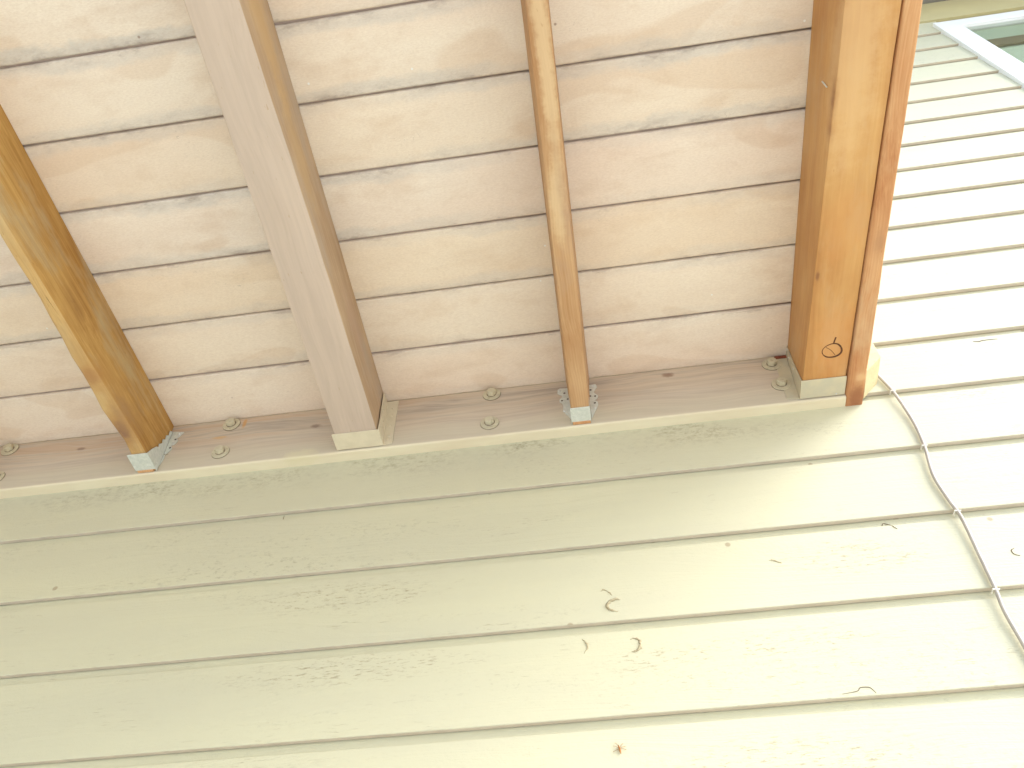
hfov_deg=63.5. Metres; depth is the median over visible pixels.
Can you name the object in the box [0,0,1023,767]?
house
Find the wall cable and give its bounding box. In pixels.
[878,374,1023,648]
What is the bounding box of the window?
[932,10,1023,88]
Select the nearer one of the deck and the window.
the deck
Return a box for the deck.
[0,0,922,498]
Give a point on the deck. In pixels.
(348, 222)
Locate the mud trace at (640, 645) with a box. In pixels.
[630,637,641,651]
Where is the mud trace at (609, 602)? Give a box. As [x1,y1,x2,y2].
[605,597,620,611]
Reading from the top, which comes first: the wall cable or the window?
the window
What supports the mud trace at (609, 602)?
attached to the house
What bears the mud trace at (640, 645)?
attached to the house

